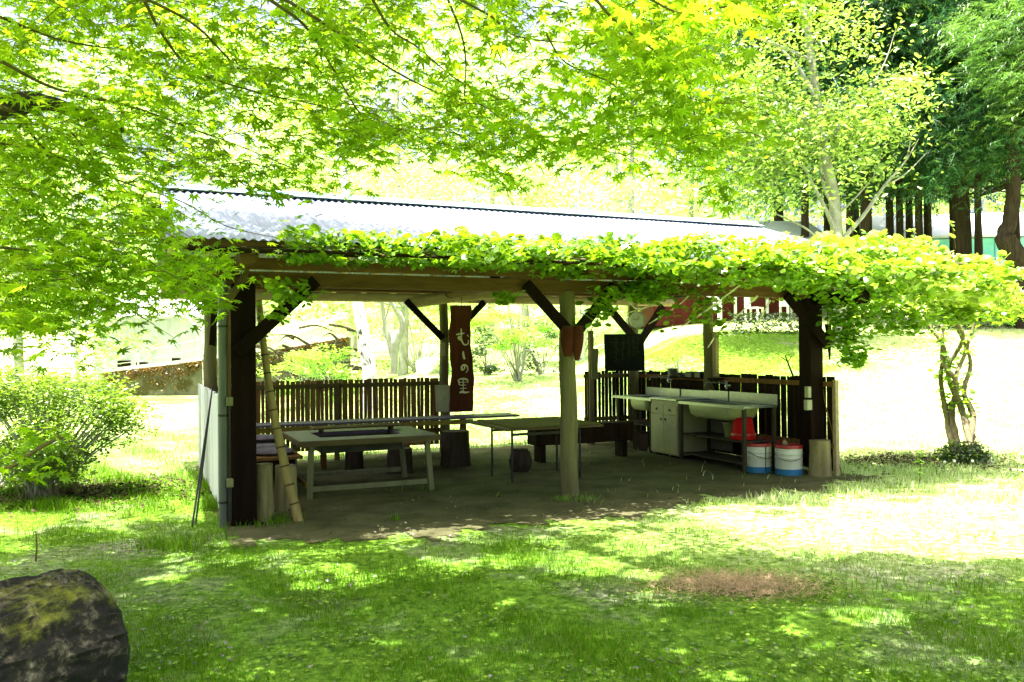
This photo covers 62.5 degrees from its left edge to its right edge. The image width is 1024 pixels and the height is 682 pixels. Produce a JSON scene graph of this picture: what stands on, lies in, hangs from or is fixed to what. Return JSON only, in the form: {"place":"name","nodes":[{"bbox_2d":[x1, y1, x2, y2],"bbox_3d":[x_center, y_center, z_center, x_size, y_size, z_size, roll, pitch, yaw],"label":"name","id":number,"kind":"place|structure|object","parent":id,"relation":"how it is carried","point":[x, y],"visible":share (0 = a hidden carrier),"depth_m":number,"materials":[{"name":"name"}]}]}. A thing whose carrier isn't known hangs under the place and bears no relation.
{"place":"outdoors","nodes":[
{"label":"outdoors","id":0,"kind":"place"},
{"bbox_2d":[0,279,1023,681],"bbox_3d":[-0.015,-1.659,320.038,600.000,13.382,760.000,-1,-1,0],"label":"lawn ground","id":1,"kind":"structure","parent":0,"point":[922,423],"depth_m":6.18,"materials":[{"name":"plant"}]},
{"bbox_2d":[0,406,83,484],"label":"azalea shrub","id":2,"kind":"object","parent":1,"relation":"on","point":[1,483],"visible":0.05,"depth_m":9.71,"materials":[{"name":"green plant"}]},
{"bbox_2d":[0,568,129,681],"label":"boulder","id":3,"kind":"object","parent":1,"relation":"on","point":[62,625],"visible":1,"depth_m":3.41,"materials":[{"name":"grey stone"}]},
{"bbox_2d":[0,354,166,500],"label":"azalea shrub","id":4,"kind":"object","parent":1,"relation":"on","point":[73,460],"visible":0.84,"depth_m":8.73,"materials":[{"name":"green plant"}]},
{"bbox_2d":[0,4,173,385],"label":"woodland tree","id":5,"kind":"object","parent":1,"relation":"on","point":[21,341],"visible":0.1,"depth_m":29.94,"materials":[{"name":"green plant"}]},
{"bbox_2d":[2,31,179,399],"bbox_3d":[-13.050,-3.659,25.919,7.714,11.518,7.855,0,-1,-4],"label":"woodland tree","id":6,"kind":"object","parent":1,"relation":"on","point":[76,188],"visible":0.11,"depth_m":25.73,"materials":[{"name":"green plant"}]},
{"bbox_2d":[0,338,201,371],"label":"path railing","id":7,"kind":"object","parent":1,"relation":"on","point":[137,361],"visible":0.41,"depth_m":31.27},
{"bbox_2d":[0,467,341,517],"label":"leaf litter","id":8,"kind":"object","parent":1,"relation":"on","point":[91,487],"visible":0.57,"depth_m":9.10,"materials":[{"name":"plant"}]},
{"bbox_2d":[61,8,289,280],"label":"woodland tree","id":9,"kind":"object","parent":1,"relation":"on","point":[203,109],"visible":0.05,"depth_m":40.38,"materials":[{"name":"green plant"}]},
{"bbox_2d":[94,285,267,376],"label":"pale house","id":10,"kind":"structure","parent":1,"relation":"on","point":[172,326],"depth_m":33.00,"materials":[{"name":"paint"}]},
{"bbox_2d":[191,387,212,527],"bbox_3d":[-2.780,1.019,7.581,0.018,1.188,0.631,0,-1,-3],"label":"garden rod","id":11,"kind":"object","parent":1,"relation":"on","point":[196,496],"visible":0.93,"depth_m":7.54,"materials":[{"name":"black plastic"}]},
{"bbox_2d":[195,399,211,524],"bbox_3d":[-2.789,1.050,7.635,0.018,1.126,0.522,0,-1,-4],"label":"garden rod","id":12,"kind":"object","parent":1,"relation":"on","point":[196,516],"visible":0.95,"depth_m":7.54,"materials":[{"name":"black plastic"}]},
{"bbox_2d":[82,10,336,376],"bbox_3d":[-8.874,-3.880,25.518,7.855,11.896,7.714,-1,-1,0],"label":"woodland tree","id":13,"kind":"object","parent":1,"relation":"on","point":[192,321],"visible":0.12,"depth_m":24.93,"materials":[{"name":"green plant"}]},
{"bbox_2d":[101,333,350,395],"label":"retaining wall","id":14,"kind":"structure","parent":1,"relation":"on","point":[177,377],"depth_m":27.99,"materials":[{"name":"concrete"}]},
{"bbox_2d":[116,0,364,343],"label":"woodland tree","id":15,"kind":"object","parent":1,"relation":"on","point":[225,148],"visible":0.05,"depth_m":35.10,"materials":[{"name":"green plant"}]},
{"bbox_2d":[217,323,379,384],"bbox_3d":[-6.146,0.495,24.004,4.849,2.078,1.350,-1,-1,0],"label":"brushwood heap","id":16,"kind":"object","parent":1,"relation":"on","point":[293,337],"visible":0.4,"depth_m":23.90,"materials":[{"name":"brown wood"}]},
{"bbox_2d":[256,348,350,408],"bbox_3d":[-4.662,0.883,19.385,1.884,1.444,2.032,-1,-1,19],"label":"bush","id":17,"kind":"object","parent":1,"relation":"on","point":[305,363],"visible":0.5,"depth_m":19.38,"materials":[{"name":"green plant"}]},
{"bbox_2d":[170,0,483,411],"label":"birch tree","id":18,"kind":"object","parent":1,"relation":"on","point":[367,359],"visible":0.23,"depth_m":17.39,"materials":[{"name":"green plant"}]},
{"bbox_2d":[292,343,362,394],"bbox_3d":[-4.306,0.752,20.896,2.056,1.406,1.767,0,-1,-38],"label":"bush","id":19,"kind":"object","parent":1,"relation":"on","point":[345,353],"visible":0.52,"depth_m":20.57,"materials":[{"name":"green plant"}]},
{"bbox_2d":[218,0,455,355],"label":"woodland tree","id":20,"kind":"object","parent":1,"relation":"on","point":[354,343],"visible":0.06,"depth_m":33.57,"materials":[{"name":"green plant"}]},
{"bbox_2d":[311,144,463,373],"bbox_3d":[-3.075,-2.050,21.032,4.311,5.758,4.335,-1,-1,28],"label":"crooked tree","id":21,"kind":"object","parent":1,"relation":"on","point":[393,348],"visible":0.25,"depth_m":20.93,"materials":[{"name":"grey plant"}]},
{"bbox_2d":[276,30,515,328],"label":"woodland tree","id":22,"kind":"object","parent":1,"relation":"on","point":[395,191],"visible":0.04,"depth_m":44.02,"materials":[{"name":"green plant"}]},
{"bbox_2d":[260,0,567,375],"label":"woodland tree","id":23,"kind":"object","parent":1,"relation":"on","point":[402,361],"visible":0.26,"depth_m":27.04,"materials":[{"name":"green plant"}]},
{"bbox_2d":[336,303,492,372],"bbox_3d":[-3.234,-0.937,27.199,4.927,4.013,4.014,0,-1,-14],"label":"bush","id":24,"kind":"object","parent":1,"relation":"on","point":[415,352],"visible":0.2,"depth_m":27.00,"materials":[{"name":"green plant"}]},
{"bbox_2d":[0,0,838,485],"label":"maple tree","id":25,"kind":"object","parent":1,"relation":"on","point":[48,270],"visible":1,"depth_m":3.83,"materials":[{"name":"green plant"}]},
{"bbox_2d":[415,357,451,375],"bbox_3d":[-2.125,0.916,24.992,1.464,0.894,1.470,-1,-1,0],"label":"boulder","id":26,"kind":"object","parent":1,"relation":"on","point":[424,366],"visible":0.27,"depth_m":24.40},
{"bbox_2d":[411,303,504,370],"bbox_3d":[-1.457,-0.316,23.966,2.356,2.559,2.414,-1,-1,42],"label":"bush","id":27,"kind":"object","parent":1,"relation":"on","point":[436,318],"visible":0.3,"depth_m":23.94,"materials":[{"name":"green plant"}]},
{"bbox_2d":[408,2,568,332],"bbox_3d":[-0.922,-9.670,40.165,8.452,19.352,10.893,-1,-1,25],"label":"woodland tree","id":28,"kind":"object","parent":1,"relation":"on","point":[492,200],"visible":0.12,"depth_m":39.21,"materials":[{"name":"green plant"}]},
{"bbox_2d":[471,326,522,374],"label":"bush","id":29,"kind":"object","parent":1,"relation":"on","point":[486,369],"visible":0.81,"depth_m":22.48,"materials":[{"name":"green plant"}]},
{"bbox_2d":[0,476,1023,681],"bbox_3d":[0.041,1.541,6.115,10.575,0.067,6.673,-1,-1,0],"label":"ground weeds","id":30,"kind":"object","parent":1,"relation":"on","point":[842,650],"visible":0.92,"depth_m":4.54,"materials":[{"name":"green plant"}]},
{"bbox_2d":[0,105,1023,323],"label":"wood","id":31,"kind":"object","parent":1,"relation":"on","point":[501,199],"visible":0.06,"depth_m":53.66,"materials":[{"name":"green plant"}]},
{"bbox_2d":[470,304,556,381],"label":"young maple","id":32,"kind":"object","parent":1,"relation":"on","point":[517,374],"visible":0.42,"depth_m":20.27,"materials":[{"name":"green plant"}]},
{"bbox_2d":[384,3,659,352],"bbox_3d":[0.960,-6.470,33.444,9.636,14.514,10.619,-1,-1,37],"label":"woodland tree","id":33,"kind":"object","parent":1,"relation":"on","point":[523,307],"visible":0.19,"depth_m":32.73,"materials":[{"name":"green plant"}]},
{"bbox_2d":[509,322,558,374],"bbox_3d":[0.768,0.221,22.416,1.945,1.476,1.799,-1,-1,14],"label":"bush","id":34,"kind":"object","parent":1,"relation":"on","point":[538,368],"visible":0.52,"depth_m":22.37,"materials":[{"name":"green plant"}]},
{"bbox_2d":[523,304,641,360],"bbox_3d":[2.345,-1.173,26.960,3.878,3.711,3.623,0,-1,-19],"label":"bush","id":35,"kind":"object","parent":1,"relation":"on","point":[622,313],"visible":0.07,"depth_m":26.86,"materials":[{"name":"green plant"}]},
{"bbox_2d":[515,129,650,361],"bbox_3d":[1.927,-2.906,26.347,4.870,7.433,4.782,-1,-1,34],"label":"woodland tree","id":36,"kind":"object","parent":1,"relation":"on","point":[617,189],"visible":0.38,"depth_m":26.48,"materials":[{"name":"green plant"}]},
{"bbox_2d":[495,0,696,215],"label":"woodland tree","id":37,"kind":"object","parent":1,"relation":"on","point":[615,172],"visible":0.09,"depth_m":41.54,"materials":[{"name":"green plant"}]},
{"bbox_2d":[533,0,713,323],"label":"woodland tree","id":38,"kind":"object","parent":1,"relation":"on","point":[631,204],"visible":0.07,"depth_m":30.01,"materials":[{"name":"green plant"}]},
{"bbox_2d":[256,217,1023,451],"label":"climbing vine","id":39,"kind":"object","parent":1,"relation":"on","point":[942,281],"visible":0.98,"depth_m":8.61,"materials":[{"name":"green plant"}]},
{"bbox_2d":[608,0,752,217],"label":"woodland tree","id":40,"kind":"object","parent":1,"relation":"on","point":[689,212],"visible":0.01,"depth_m":34.92,"materials":[{"name":"green plant"}]},
{"bbox_2d":[645,351,723,386],"bbox_3d":[3.550,0.636,17.543,1.831,0.848,1.610,0,-1,-32],"label":"bush","id":41,"kind":"object","parent":1,"relation":"on","point":[677,358],"visible":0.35,"depth_m":17.39,"materials":[{"name":"green plant"}]},
{"bbox_2d":[627,11,758,220],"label":"woodland tree","id":42,"kind":"object","parent":1,"relation":"on","point":[668,193],"visible":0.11,"depth_m":43.43,"materials":[{"name":"green plant"}]},
{"bbox_2d":[638,221,822,327],"bbox_3d":[6.648,-2.191,27.648,6.200,3.480,5.200,0,-1,-3],"label":"red cabin","id":43,"kind":"object","parent":1,"relation":"on","point":[793,229],"depth_m":25.62,"materials":[{"name":"wood"}]},
{"bbox_2d":[734,297,768,320],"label":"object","id":44,"kind":"structure","parent":43,"relation":"in","point":[739,302],"depth_m":25.57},
{"bbox_2d":[593,559,889,609],"bbox_3d":[1.433,1.504,5.281,1.854,0.074,1.126,-1,-1,10],"label":"dry straw","id":45,"kind":"object","parent":1,"relation":"on","point":[716,580],"visible":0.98,"depth_m":5.25,"materials":[{"name":"plant"}]},
{"bbox_2d":[728,311,798,333],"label":"hedge","id":46,"kind":"object","parent":1,"relation":"on","point":[770,325],"visible":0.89,"depth_m":21.41,"materials":[{"name":"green plant"}]},
{"bbox_2d":[665,1,863,229],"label":"tree","id":47,"kind":"object","parent":1,"relation":"on","point":[777,217],"visible":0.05,"depth_m":27.94,"materials":[{"name":"green plant"}]},
{"bbox_2d":[709,82,859,236],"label":"cedar tree","id":48,"kind":"object","parent":1,"relation":"on","point":[849,215],"depth_m":32.89,"materials":[{"name":"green plant"}]},
{"bbox_2d":[653,0,934,237],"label":"cedar tree","id":49,"kind":"object","parent":1,"relation":"on","point":[805,223],"visible":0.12,"depth_m":25.10,"materials":[{"name":"green plant"}]},
{"bbox_2d":[646,0,959,343],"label":"pale tree","id":50,"kind":"object","parent":1,"relation":"on","point":[816,123],"visible":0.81,"depth_m":19.76,"materials":[{"name":"green plant"}]},
{"bbox_2d":[716,52,894,230],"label":"woodland tree","id":51,"kind":"object","parent":1,"relation":"on","point":[820,218],"visible":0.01,"depth_m":45.68,"materials":[{"name":"green plant"}]},
{"bbox_2d":[717,23,922,307],"bbox_3d":[10.913,-9.519,28.684,8.728,17.375,9.122,-1,-1,24],"label":"cedar tree","id":52,"kind":"object","parent":1,"relation":"on","point":[826,226],"depth_m":28.96,"materials":[{"name":"green plant"}]},
{"bbox_2d":[783,92,948,242],"bbox_3d":[13.797,-9.255,28.023,8.664,17.083,9.167,0,-1,-5],"label":"cedar tree","id":53,"kind":"object","parent":1,"relation":"on","point":[927,217],"depth_m":27.95,"materials":[{"name":"brown plant"}]},
{"bbox_2d":[726,0,1007,318],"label":"cedar tree","id":54,"kind":"object","parent":1,"relation":"on","point":[866,224],"visible":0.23,"depth_m":23.93,"materials":[{"name":"green plant"}]},
{"bbox_2d":[748,1,1021,310],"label":"cedar tree","id":55,"kind":"object","parent":1,"relation":"on","point":[890,224],"visible":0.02,"depth_m":26.93,"materials":[{"name":"green plant"}]},
{"bbox_2d":[771,0,1012,315],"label":"cedar tree","id":56,"kind":"object","parent":1,"relation":"on","point":[899,226],"visible":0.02,"depth_m":24.91,"materials":[{"name":"green plant"}]},
{"bbox_2d":[773,0,1023,298],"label":"cedar tree","id":57,"kind":"object","parent":1,"relation":"on","point":[962,232],"visible":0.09,"depth_m":24.29,"materials":[{"name":"green plant"}]},
{"bbox_2d":[791,0,1023,315],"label":"cedar tree","id":58,"kind":"object","parent":1,"relation":"on","point":[919,227],"visible":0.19,"depth_m":23.74,"materials":[{"name":"green plant"}]},
{"bbox_2d":[795,4,1022,307],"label":"cedar tree","id":59,"kind":"object","parent":1,"relation":"on","point":[909,221],"visible":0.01,"depth_m":26.96,"materials":[{"name":"green plant"}]},
{"bbox_2d":[824,0,1023,321],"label":"cedar tree","id":60,"kind":"object","parent":1,"relation":"on","point":[978,242],"visible":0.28,"depth_m":23.36,"materials":[{"name":"green plant"}]},
{"bbox_2d":[824,0,1023,258],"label":"cedar tree","id":61,"kind":"object","parent":1,"relation":"on","point":[950,226],"visible":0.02,"depth_m":26.01,"materials":[{"name":"green plant"}]},
{"bbox_2d":[849,0,1023,321],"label":"cedar tree","id":62,"kind":"object","parent":1,"relation":"on","point":[1017,230],"visible":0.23,"depth_m":23.11,"materials":[{"name":"green plant"}]},
{"bbox_2d":[859,212,1023,301],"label":"turquoise cabin","id":63,"kind":"object","parent":1,"relation":"on","point":[992,222],"visible":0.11,"depth_m":30.73,"materials":[{"name":"white metal"}]},
{"bbox_2d":[874,304,1014,329],"bbox_3d":[11.954,-0.646,22.306,4.792,0.774,0.798,-1,-1,0],"label":"hedge","id":64,"kind":"object","parent":1,"relation":"on","point":[985,324],"visible":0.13,"depth_m":22.18,"materials":[{"name":"green plant"}]},
{"bbox_2d":[895,0,1023,216],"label":"cedar tree","id":65,"kind":"object","parent":1,"relation":"on","point":[985,156],"visible":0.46,"depth_m":21.87,"materials":[{"name":"green plant"}]},
{"bbox_2d":[931,438,996,464],"bbox_3d":[5.861,1.430,10.944,0.801,0.316,0.687,-1,-1,0],"label":"ivy mound","id":66,"kind":"object","parent":1,"relation":"on","point":[972,450],"visible":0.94,"depth_m":10.83,"materials":[{"name":"green plant"}]},
{"bbox_2d":[927,0,1023,328],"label":"crooked tree","id":67,"kind":"object","parent":1,"relation":"on","point":[1006,239],"visible":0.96,"depth_m":21.07,"materials":[{"name":"plant"}]},
{"bbox_2d":[0,0,1023,278],"label":"sky","id":68,"kind":"structure","parent":0,"point":[270,7],"materials":[{"name":"white"}]},
{"bbox_2d":[5,494,1020,681],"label":"fallen leaves","id":69,"kind":"object","parent":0,"point":[490,675],"visible":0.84,"depth_m":4.88,"materials":[{"name":"plant"}]},
{"bbox_2d":[196,441,901,550],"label":"earth floor","id":70,"kind":"structure","parent":0,"point":[599,471],"depth_m":8.87,"materials":[{"name":"soil"}]},
{"bbox_2d":[257,463,274,521],"bbox_3d":[-2.215,1.360,7.544,0.178,0.526,0.182,-1,-1,34],"label":"log stool","id":71,"kind":"object","parent":70,"relation":"on","point":[265,496],"visible":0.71,"depth_m":7.47,"materials":[{"name":"wood"}]},
{"bbox_2d":[256,447,302,487],"bbox_3d":[-2.656,1.413,9.242,0.500,0.425,1.300,0,-1,-24],"label":"side bench","id":72,"kind":"object","parent":70,"relation":"on","point":[292,457],"visible":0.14,"depth_m":8.77,"materials":[{"name":"brown wood"}]},
{"bbox_2d":[256,447,294,455],"bbox_3d":[-2.515,1.164,8.893,0.440,0.060,0.380,0,-1,-17],"label":"floor cushion","id":73,"kind":"object","parent":72,"relation":"on","point":[272,451],"visible":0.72,"depth_m":8.76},
{"bbox_2d":[256,299,303,521],"bbox_3d":[-2.083,0.618,7.524,0.491,1.990,0.097,-1,-1,19],"label":"bamboo pole","id":74,"kind":"object","parent":70,"relation":"on","point":[293,500],"visible":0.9,"depth_m":7.49,"materials":[{"name":"wood"}]},
{"bbox_2d":[274,464,297,510],"bbox_3d":[-2.153,1.405,8.037,0.234,0.446,0.232,0,-1,-26],"label":"log stool","id":75,"kind":"object","parent":70,"relation":"on","point":[281,502],"visible":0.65,"depth_m":7.94,"materials":[{"name":"wood"}]},
{"bbox_2d":[217,377,439,459],"bbox_3d":[-2.456,1.091,11.713,3.123,1.120,0.089,0,-1,-24],"label":"slat fence","id":76,"kind":"object","parent":70,"relation":"on","point":[404,398],"visible":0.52,"depth_m":11.82,"materials":[{"name":"brown wood"}]},
{"bbox_2d":[345,451,363,469],"bbox_3d":[-1.980,1.492,10.595,0.257,0.326,0.249,0,-1,-12],"label":"log stool","id":77,"kind":"object","parent":70,"relation":"on","point":[354,460],"visible":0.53,"depth_m":10.50,"materials":[{"name":"brown wood"}]},
{"bbox_2d":[282,426,440,499],"bbox_3d":[-1.686,1.319,9.322,1.498,0.602,1.214,0,-1,-24],"label":"hearth table","id":78,"kind":"object","parent":70,"relation":"on","point":[354,440],"visible":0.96,"depth_m":9.04,"materials":[{"name":"wood"}]},
{"bbox_2d":[309,423,402,432],"bbox_3d":[-1.775,0.992,9.623,1.020,0.060,0.240,0,-1,-24],"label":"pit lid","id":79,"kind":"object","parent":78,"relation":"on","point":[320,429],"visible":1,"depth_m":9.56,"materials":[{"name":"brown wood"}]},
{"bbox_2d":[256,413,519,468],"bbox_3d":[-1.741,1.332,11.071,3.860,0.611,0.420,0,-1,-24],"label":"plank counter","id":80,"kind":"object","parent":70,"relation":"on","point":[404,421],"visible":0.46,"depth_m":11.00,"materials":[{"name":"grey wood"}]},
{"bbox_2d":[386,446,413,474],"bbox_3d":[-1.393,1.484,10.442,0.351,0.326,0.350,0,-1,-2],"label":"log stool","id":81,"kind":"object","parent":70,"relation":"on","point":[393,458],"visible":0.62,"depth_m":10.33,"materials":[{"name":"brown wood"}]},
{"bbox_2d":[440,429,470,467],"bbox_3d":[-0.740,1.407,11.000,0.414,0.481,0.413,0,-1,-22],"label":"tree stump","id":82,"kind":"object","parent":70,"relation":"on","point":[455,449],"visible":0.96,"depth_m":10.84,"materials":[{"name":"wood"}]},
{"bbox_2d":[156,183,870,527],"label":"pavilion","id":83,"kind":"structure","parent":70,"relation":"on","point":[241,334],"depth_m":8.69,"materials":[{"name":"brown wood"}]},
{"bbox_2d":[198,383,218,507],"bbox_3d":[-3.300,1.057,9.248,0.068,1.070,3.876,0,-1,-24],"label":"wall panel","id":84,"kind":"object","parent":83,"relation":"attached to","point":[211,467],"visible":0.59,"depth_m":9.20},
{"bbox_2d":[435,385,449,411],"bbox_3d":[-0.957,0.819,11.991,0.279,0.380,0.013,0,-1,-14],"label":"paper sheet","id":85,"kind":"object","parent":83,"relation":"attached to","point":[442,395],"visible":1,"depth_m":11.98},
{"bbox_2d":[448,297,473,411],"bbox_3d":[-0.723,0.180,12.044,0.368,1.663,0.040,0,-1,-17],"label":"sign board","id":86,"kind":"object","parent":83,"relation":"hanging from","point":[462,377],"visible":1,"depth_m":12.03,"materials":[{"name":"brown wood"}]},
{"bbox_2d":[560,326,573,356],"bbox_3d":[0.562,0.004,8.424,0.170,0.306,0.105,3,-2,-23],"label":"clay planter","id":87,"kind":"object","parent":83,"relation":"attached to","point":[566,335],"visible":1,"depth_m":8.38,"materials":[{"name":"ceramic"}]},
{"bbox_2d":[573,325,583,359],"bbox_3d":[0.657,0.018,8.425,0.124,0.347,0.077,4,-2,-23],"label":"clay planter","id":88,"kind":"object","parent":83,"relation":"attached to","point":[578,338],"visible":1,"depth_m":8.40,"materials":[{"name":"ceramic"}]},
{"bbox_2d":[185,244,989,286],"bbox_3d":[1.725,-0.706,8.646,9.512,0.199,1.153,0,-1,-24],"label":"trellis","id":89,"kind":"object","parent":83,"relation":"attached to","point":[249,250],"visible":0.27,"depth_m":6.89,"materials":[{"name":"brown wood"}]},
{"bbox_2d":[591,349,597,378],"bbox_3d":[1.264,0.350,12.898,0.130,0.470,0.012,0,-1,-24],"label":"pale plank","id":90,"kind":"object","parent":83,"relation":"attached to","point":[594,363],"visible":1,"depth_m":12.89,"materials":[{"name":"paint"}]},
{"bbox_2d":[604,334,644,370],"bbox_3d":[1.699,0.174,12.747,0.628,0.560,0.023,0,-1,-8],"label":"chalkboard","id":91,"kind":"object","parent":83,"relation":"attached to","point":[624,352],"visible":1,"depth_m":12.74,"materials":[{"name":"stone"}]},
{"bbox_2d":[629,312,645,327],"bbox_3d":[2.009,-0.333,13.493,0.264,0.264,0.034,0,-1,-7],"label":"wall clock","id":92,"kind":"object","parent":83,"relation":"attached to","point":[637,319],"depth_m":13.49,"materials":[{"name":"metal"}]},
{"bbox_2d":[509,448,531,471],"bbox_3d":[0.106,1.471,10.390,0.290,0.285,0.290,-1,-1,0],"label":"clay jar","id":93,"kind":"object","parent":70,"relation":"on","point":[522,459],"visible":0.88,"depth_m":10.28,"materials":[{"name":"brown ceramic"}]},
{"bbox_2d":[465,416,603,482],"bbox_3d":[0.238,1.284,10.044,1.220,0.650,1.300,0,-1,-24],"label":"straw table","id":94,"kind":"object","parent":70,"relation":"on","point":[524,424],"visible":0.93,"depth_m":9.80,"materials":[{"name":"wood"}]},
{"bbox_2d":[527,420,633,462],"bbox_3d":[0.951,1.374,11.578,1.500,0.490,0.300,0,-1,-24],"label":"trough bench","id":95,"kind":"object","parent":70,"relation":"on","point":[620,433],"visible":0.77,"depth_m":11.52,"materials":[{"name":"brown wood"}]},
{"bbox_2d":[583,371,628,443],"bbox_3d":[1.600,1.054,13.524,1.006,1.162,0.088,0,-1,-24],"label":"slat fence","id":96,"kind":"object","parent":70,"relation":"on","point":[613,382],"visible":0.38,"depth_m":13.52,"materials":[{"name":"brown wood"}]},
{"bbox_2d":[633,431,649,450],"bbox_3d":[2.030,1.489,12.483,0.300,0.260,0.420,0,-1,-24],"label":"dark crate","id":97,"kind":"object","parent":70,"relation":"on","point":[641,440],"visible":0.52,"depth_m":12.40,"materials":[{"name":"brown wood"}]},
{"bbox_2d":[613,375,679,453],"bbox_3d":[2.020,1.067,12.567,0.568,1.107,1.050,0,-1,-24],"label":"sink unit","id":98,"kind":"object","parent":70,"relation":"on","point":[641,402],"visible":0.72,"depth_m":12.50,"materials":[{"name":"metal"}]},
{"bbox_2d":[649,389,708,458],"bbox_3d":[2.327,1.149,11.766,0.547,0.920,0.660,0,-1,-24],"label":"kitchen cabinet","id":99,"kind":"object","parent":70,"relation":"on","point":[665,426],"visible":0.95,"depth_m":11.55,"materials":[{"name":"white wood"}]},
{"bbox_2d":[678,381,777,472],"bbox_3d":[2.753,1.061,10.846,0.538,1.067,1.370,0,-1,-24],"label":"sink unit","id":100,"kind":"object","parent":70,"relation":"on","point":[716,414],"visible":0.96,"depth_m":10.83,"materials":[{"name":"metal"}]},
{"bbox_2d":[730,417,756,439],"bbox_3d":[2.870,1.083,10.477,0.326,0.270,0.326,-1,-1,0],"label":"bucket","id":101,"kind":"object","parent":100,"relation":"on","point":[736,433],"visible":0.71,"depth_m":10.38,"materials":[{"name":"red plastic"}]},
{"bbox_2d":[639,370,839,475],"bbox_3d":[2.910,1.022,11.767,0.069,1.162,4.341,0,-1,-24],"label":"slat fence","id":102,"kind":"object","parent":70,"relation":"on","point":[788,418],"visible":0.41,"depth_m":10.71,"materials":[{"name":"brown wood"}]},
{"bbox_2d":[747,442,771,472],"bbox_3d":[2.986,1.410,10.246,0.331,0.352,0.332,0,-1,-29],"label":"tin pail","id":103,"kind":"object","parent":70,"relation":"on","point":[759,456],"visible":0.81,"depth_m":10.11,"materials":[{"name":"blue paint"}]},
{"bbox_2d":[774,443,802,475],"bbox_3d":[3.283,1.405,10.011,0.332,0.352,0.332,-1,-1,11],"label":"tin pail","id":104,"kind":"object","parent":70,"relation":"on","point":[788,459],"visible":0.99,"depth_m":9.88,"materials":[{"name":"blue paint"}]},
{"bbox_2d":[808,439,832,476],"bbox_3d":[3.598,1.373,9.855,0.281,0.446,0.274,-1,-1,27],"label":"tree stump","id":105,"kind":"object","parent":70,"relation":"on","point":[820,459],"visible":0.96,"depth_m":9.75,"materials":[{"name":"wood"}]},
{"bbox_2d":[803,446,1023,475],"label":"grass","id":106,"kind":"structure","parent":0,"point":[906,460],"depth_m":10.94,"materials":[{"name":"plant"}]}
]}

